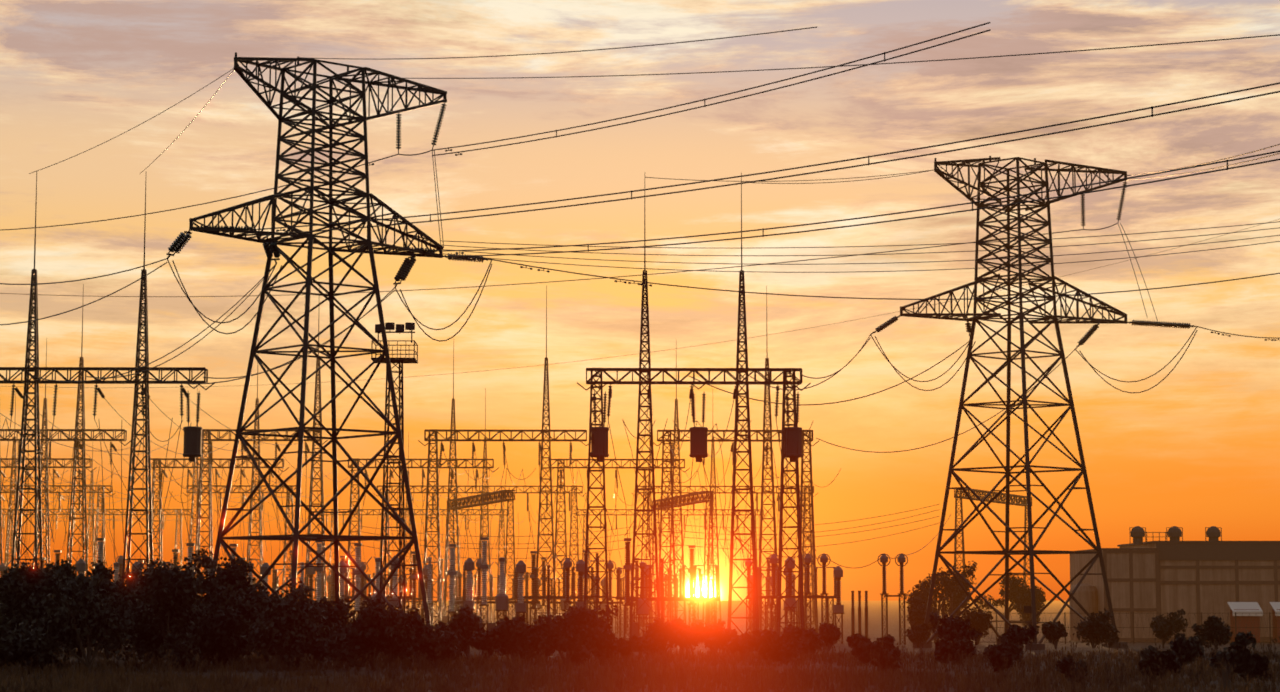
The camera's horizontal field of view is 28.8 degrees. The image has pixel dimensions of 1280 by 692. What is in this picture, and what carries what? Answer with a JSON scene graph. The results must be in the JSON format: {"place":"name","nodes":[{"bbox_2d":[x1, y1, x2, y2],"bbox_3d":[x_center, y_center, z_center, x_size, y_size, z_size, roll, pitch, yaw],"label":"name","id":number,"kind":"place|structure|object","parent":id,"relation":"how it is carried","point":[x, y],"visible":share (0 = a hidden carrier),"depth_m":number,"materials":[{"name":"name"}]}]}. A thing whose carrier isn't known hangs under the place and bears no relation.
{"place":"outdoors","nodes":[
{"label":"outdoors","id":0,"kind":"place"},
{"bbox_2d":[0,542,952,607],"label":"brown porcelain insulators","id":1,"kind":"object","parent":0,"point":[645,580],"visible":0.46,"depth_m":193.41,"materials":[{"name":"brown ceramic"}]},
{"bbox_2d":[0,322,1126,661],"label":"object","id":2,"kind":"object","parent":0,"point":[501,601],"depth_m":167.15,"materials":[{"name":"grey metal"}]},
{"bbox_2d":[0,0,1279,600],"label":"sky","id":3,"kind":"structure","parent":0,"point":[1198,449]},
{"bbox_2d":[2,601,1279,691],"bbox_3d":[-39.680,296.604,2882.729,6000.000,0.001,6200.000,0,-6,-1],"label":"ground","id":4,"kind":"structure","parent":0,"point":[1053,608],"depth_m":172.64,"materials":[{"name":"brown soil"}]},
{"bbox_2d":[0,547,1271,691],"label":"shrub","id":5,"kind":"object","parent":4,"relation":"on","point":[370,626],"depth_m":116.80,"materials":[{"name":"plant"}]},
{"bbox_2d":[0,635,1279,691],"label":"grass tufts","id":6,"kind":"object","parent":4,"relation":"on","point":[888,681],"visible":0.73,"depth_m":95.31,"materials":[{"name":"brown plant"}]},
{"bbox_2d":[0,172,1279,653],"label":"substation steel","id":7,"kind":"object","parent":4,"relation":"on","point":[754,614],"visible":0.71,"depth_m":214.81,"materials":[{"name":"grey metal"}]},
{"bbox_2d":[78,541,523,610],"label":"porcelain insulators","id":8,"kind":"object","parent":7,"relation":"on","point":[429,588],"visible":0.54,"depth_m":167.15,"materials":[{"name":"brown ceramic"}]},
{"bbox_2d":[0,22,1279,641],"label":"conductors","id":9,"kind":"object","parent":7,"relation":"on","point":[438,220],"visible":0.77,"depth_m":145.85,"materials":[{"name":"grey metal"}]},
{"bbox_2d":[189,52,1126,643],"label":"transmission towers","id":10,"kind":"structure","parent":4,"relation":"on","point":[371,250],"depth_m":141.99,"materials":[{"name":"metal"}]},
{"bbox_2d":[1,102,1193,528],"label":"insulator strings","id":11,"kind":"object","parent":10,"relation":"hanging from","point":[181,242],"visible":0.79,"depth_m":167.17,"materials":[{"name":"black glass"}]},
{"bbox_2d":[1069,543,1279,641],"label":"control building","id":12,"kind":"structure","parent":4,"relation":"on","point":[1088,595],"depth_m":193.90,"materials":[{"name":"metal"}]},
{"bbox_2d":[1078,526,1279,559],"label":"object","id":13,"kind":"object","parent":12,"relation":"on","point":[1176,548],"visible":0.96,"depth_m":194.19,"materials":[{"name":"metal"}]},
{"bbox_2d":[1103,550,1279,641],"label":"building frames","id":14,"kind":"structure","parent":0,"point":[1197,582],"depth_m":193.57,"materials":[{"name":"brown metal"}]},
{"bbox_2d":[1230,609,1279,642],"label":"kiosks","id":15,"kind":"object","parent":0,"point":[1251,622],"visible":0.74,"depth_m":188.12,"materials":[{"name":"orange metal"}]},
{"bbox_2d":[1227,602,1279,615],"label":"shed awnings","id":16,"kind":"object","parent":15,"relation":"on","point":[1249,605],"visible":1,"depth_m":188.47,"materials":[{"name":"white metal"}]}
]}

